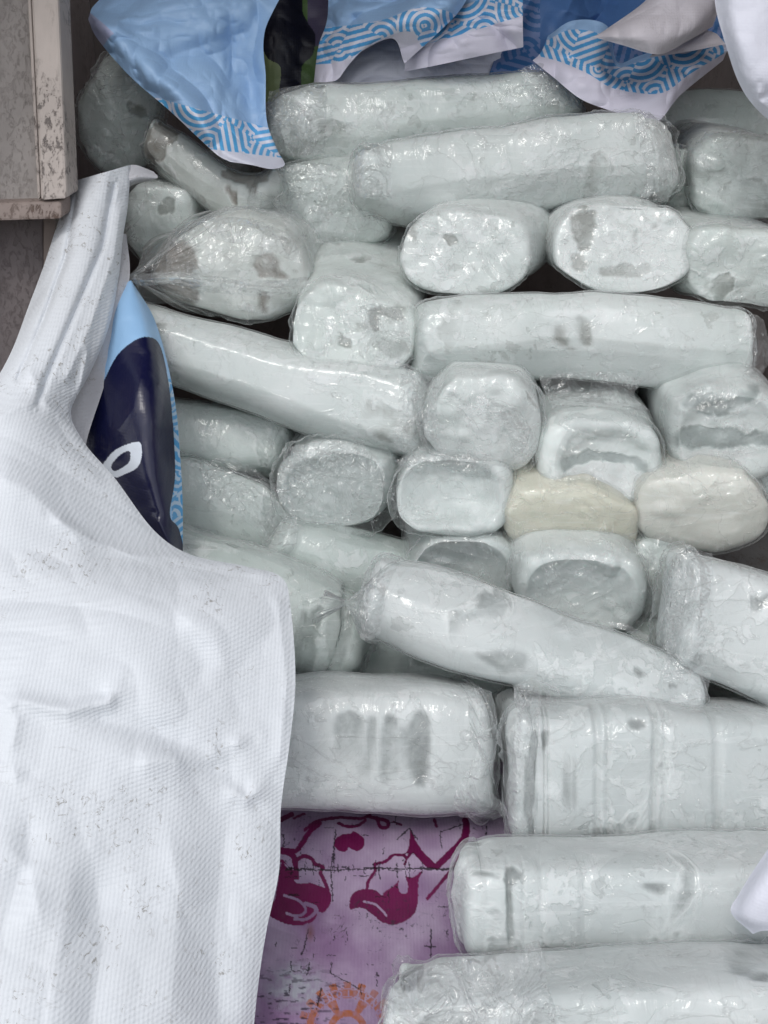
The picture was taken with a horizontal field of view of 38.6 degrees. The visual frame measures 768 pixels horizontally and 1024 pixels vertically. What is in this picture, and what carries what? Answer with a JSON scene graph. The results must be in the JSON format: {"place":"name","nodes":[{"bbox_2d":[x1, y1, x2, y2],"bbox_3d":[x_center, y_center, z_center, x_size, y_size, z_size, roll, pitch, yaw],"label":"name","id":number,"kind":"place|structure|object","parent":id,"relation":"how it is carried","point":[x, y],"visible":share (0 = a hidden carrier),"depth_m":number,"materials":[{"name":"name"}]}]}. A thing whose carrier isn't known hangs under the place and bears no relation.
{"place":"outdoors","nodes":[
{"label":"outdoors","id":0,"kind":"place"},
{"bbox_2d":[89,0,767,409],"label":"back wall","id":1,"kind":"structure","parent":0,"point":[547,278],"depth_m":2.57,"materials":[{"name":"black"}]},
{"bbox_2d":[237,430,767,698],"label":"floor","id":2,"kind":"structure","parent":0,"point":[753,555],"depth_m":2.10,"materials":[{"name":"grey"}]},
{"bbox_2d":[70,0,102,179],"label":"side wall","id":3,"kind":"structure","parent":2,"relation":"on","point":[83,58],"depth_m":2.25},
{"bbox_2d":[0,0,77,371],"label":"framed panel","id":4,"kind":"object","parent":3,"relation":"attached to","point":[38,174],"visible":0.81,"depth_m":1.47,"materials":[{"name":"paint"}]},
{"bbox_2d":[254,762,511,1023],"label":"purple sheet","id":5,"kind":"object","parent":2,"relation":"on","point":[360,913],"visible":0.34,"depth_m":1.23,"materials":[{"name":"fabric"}]},
{"bbox_2d":[0,165,294,1023],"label":"white tarp","id":6,"kind":"object","parent":5,"relation":"on","point":[146,691],"visible":0.99,"depth_m":1.10,"materials":[{"name":"fabric"}]},
{"bbox_2d":[86,281,182,550],"bbox_3d":[-0.343,-0.123,1.440,0.174,0.307,0.260,0,25,0],"label":"printed banner","id":7,"kind":"object","parent":6,"relation":"attached to","point":[132,443],"visible":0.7,"depth_m":1.40,"materials":[{"name":"blue plastic"}]},
{"bbox_2d":[281,673,499,817],"bbox_3d":[-0.025,0.281,1.338,0.404,0.232,0.256,0,25,0],"label":"bagged ice block","id":8,"kind":"object","parent":5,"relation":"on","point":[415,744],"depth_m":1.28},
{"bbox_2d":[448,830,767,955],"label":"bagged ice block","id":9,"kind":"object","parent":5,"relation":"on","point":[522,894],"depth_m":1.11,"materials":[{"name":"white plastic"}]},
{"bbox_2d":[731,850,767,933],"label":"white cloth","id":10,"kind":"object","parent":9,"relation":"on","point":[749,909],"visible":1,"depth_m":1.02,"materials":[{"name":"white fabric"}]},
{"bbox_2d":[357,636,517,692],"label":"bagged ice block","id":11,"kind":"object","parent":2,"relation":"on","point":[385,658],"depth_m":1.53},
{"bbox_2d":[183,523,376,676],"bbox_3d":[-0.201,0.109,1.504,0.392,0.273,0.191,3,25,6],"label":"bagged ice block","id":12,"kind":"object","parent":11,"relation":"on","point":[327,637],"depth_m":1.44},
{"bbox_2d":[180,451,294,548],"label":"bagged ice block","id":13,"kind":"object","parent":12,"relation":"on","point":[221,502],"depth_m":1.55,"materials":[{"name":"white plastic"}]},
{"bbox_2d":[174,398,295,481],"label":"bagged ice block","id":14,"kind":"object","parent":13,"relation":"on","point":[239,441],"depth_m":1.60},
{"bbox_2d":[262,519,409,601],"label":"bagged ice block","id":15,"kind":"object","parent":11,"relation":"on","point":[344,556],"depth_m":1.52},
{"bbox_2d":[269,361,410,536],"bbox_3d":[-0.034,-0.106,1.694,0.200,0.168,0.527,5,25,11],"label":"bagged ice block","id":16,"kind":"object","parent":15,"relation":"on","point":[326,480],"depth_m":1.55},
{"bbox_2d":[400,519,514,594],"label":"bagged ice block","id":17,"kind":"object","parent":11,"relation":"on","point":[485,558],"depth_m":1.51,"materials":[{"name":"white plastic"}]},
{"bbox_2d":[387,437,513,536],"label":"bagged ice block","id":18,"kind":"object","parent":17,"relation":"on","point":[437,492],"depth_m":1.49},
{"bbox_2d":[146,303,427,454],"bbox_3d":[-0.182,-0.194,1.569,0.531,0.222,0.199,6,26,12],"label":"bagged ice block","id":19,"kind":"object","parent":18,"relation":"on","point":[287,384],"depth_m":1.51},
{"bbox_2d":[134,206,321,322],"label":"bagged ice block","id":20,"kind":"object","parent":19,"relation":"on","point":[246,263],"depth_m":1.56,"materials":[{"name":"white plastic"}]},
{"bbox_2d":[124,148,260,268],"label":"bagged ice block","id":21,"kind":"object","parent":20,"relation":"on","point":[160,208],"depth_m":1.66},
{"bbox_2d":[75,53,164,173],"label":"bagged ice block","id":22,"kind":"object","parent":21,"relation":"on","point":[119,108],"depth_m":1.71,"materials":[{"name":"white plastic"}]},
{"bbox_2d":[141,119,288,213],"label":"bagged ice block","id":23,"kind":"object","parent":20,"relation":"on","point":[202,177],"depth_m":1.62,"materials":[{"name":"white plastic"}]},
{"bbox_2d":[293,223,427,367],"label":"bagged ice block","id":24,"kind":"object","parent":19,"relation":"on","point":[358,302],"depth_m":1.52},
{"bbox_2d":[276,157,394,243],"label":"bagged ice block","id":25,"kind":"object","parent":24,"relation":"on","point":[321,201],"depth_m":1.67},
{"bbox_2d":[266,71,584,163],"bbox_3d":[0.066,-0.609,1.710,0.509,0.171,0.204,-2,25,-4],"label":"bagged ice block","id":26,"kind":"object","parent":25,"relation":"on","point":[316,121],"depth_m":1.67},
{"bbox_2d":[88,0,726,168],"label":"plastic bags","id":27,"kind":"object","parent":26,"relation":"on","point":[214,76],"visible":0.96,"depth_m":1.62,"materials":[{"name":"plastic"}]},
{"bbox_2d":[715,0,767,118],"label":"white cloth","id":28,"kind":"object","parent":27,"relation":"attached to","point":[743,26],"visible":1,"depth_m":1.40,"materials":[{"name":"white fabric"}]},
{"bbox_2d":[349,110,685,227],"bbox_3d":[0.198,-0.511,1.647,0.515,0.179,0.216,0,25,0],"label":"bagged ice block","id":29,"kind":"object","parent":24,"relation":"on","point":[551,163],"depth_m":1.61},
{"bbox_2d":[418,362,546,470],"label":"bagged ice block","id":30,"kind":"object","parent":18,"relation":"on","point":[480,411],"depth_m":1.46,"materials":[{"name":"white plastic"}]},
{"bbox_2d":[480,686,550,761],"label":"bagged ice block","id":31,"kind":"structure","parent":2,"relation":"on","point":[496,737],"depth_m":1.49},
{"bbox_2d":[378,939,767,1023],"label":"bagged ice block","id":32,"kind":"object","parent":2,"relation":"on","point":[699,983],"depth_m":1.00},
{"bbox_2d":[496,688,767,836],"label":"bagged ice block","id":33,"kind":"object","parent":2,"relation":"on","point":[601,767],"depth_m":1.24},
{"bbox_2d":[325,553,709,706],"bbox_3d":[0.159,0.165,1.378,0.476,0.242,0.206,1,25,3],"label":"bagged ice block","id":34,"kind":"object","parent":33,"relation":"on","point":[447,619],"depth_m":1.32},
{"bbox_2d":[647,544,767,706],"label":"bagged ice block","id":35,"kind":"object","parent":33,"relation":"on","point":[712,622],"depth_m":1.30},
{"bbox_2d":[613,616,756,700],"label":"bagged ice block","id":36,"kind":"object","parent":2,"relation":"on","point":[637,630],"depth_m":1.49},
{"bbox_2d":[505,529,652,630],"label":"bagged ice block","id":37,"kind":"object","parent":36,"relation":"on","point":[598,578],"depth_m":1.46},
{"bbox_2d":[501,456,641,542],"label":"bagged ice block","id":38,"kind":"object","parent":37,"relation":"on","point":[536,501],"depth_m":1.47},
{"bbox_2d":[532,377,661,501],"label":"bagged ice block","id":39,"kind":"object","parent":38,"relation":"on","point":[603,431],"depth_m":1.49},
{"bbox_2d":[626,384,639,394],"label":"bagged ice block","id":40,"kind":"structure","parent":38,"relation":"on","point":[634,389],"depth_m":1.68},
{"bbox_2d":[634,528,688,618],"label":"bagged ice block","id":41,"kind":"object","parent":36,"relation":"on","point":[650,550],"depth_m":1.49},
{"bbox_2d":[634,395,767,552],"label":"bagged ice block","id":42,"kind":"object","parent":41,"relation":"on","point":[706,503],"depth_m":1.46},
{"bbox_2d":[637,364,767,479],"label":"bagged ice block","id":43,"kind":"object","parent":42,"relation":"on","point":[719,411],"depth_m":1.48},
{"bbox_2d":[410,292,756,387],"bbox_3d":[0.281,-0.236,1.558,0.499,0.156,0.186,0,25,0],"label":"bagged ice block","id":44,"kind":"object","parent":43,"relation":"on","point":[652,342],"depth_m":1.51,"materials":[{"name":"white plastic"}]},
{"bbox_2d":[397,198,552,294],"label":"bagged ice block","id":45,"kind":"object","parent":44,"relation":"on","point":[476,246],"depth_m":1.56,"materials":[{"name":"white plastic"}]},
{"bbox_2d":[545,196,689,294],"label":"bagged ice block","id":46,"kind":"object","parent":44,"relation":"on","point":[612,244],"depth_m":1.56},
{"bbox_2d":[649,202,767,309],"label":"bagged ice block","id":47,"kind":"object","parent":44,"relation":"on","point":[727,257],"depth_m":1.55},
{"bbox_2d":[660,143,694,207],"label":"bagged ice block","id":48,"kind":"object","parent":47,"relation":"on","point":[679,198],"depth_m":1.71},
{"bbox_2d":[669,121,767,219],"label":"bagged ice block","id":49,"kind":"object","parent":47,"relation":"on","point":[726,171],"depth_m":1.63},
{"bbox_2d":[659,89,767,138],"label":"bagged ice block","id":50,"kind":"object","parent":49,"relation":"on","point":[735,109],"depth_m":1.93,"materials":[{"name":"white plastic"}]},
{"bbox_2d":[758,475,767,501],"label":"bagged ice block","id":51,"kind":"object","parent":42,"relation":"on","point":[764,480],"depth_m":1.53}
]}

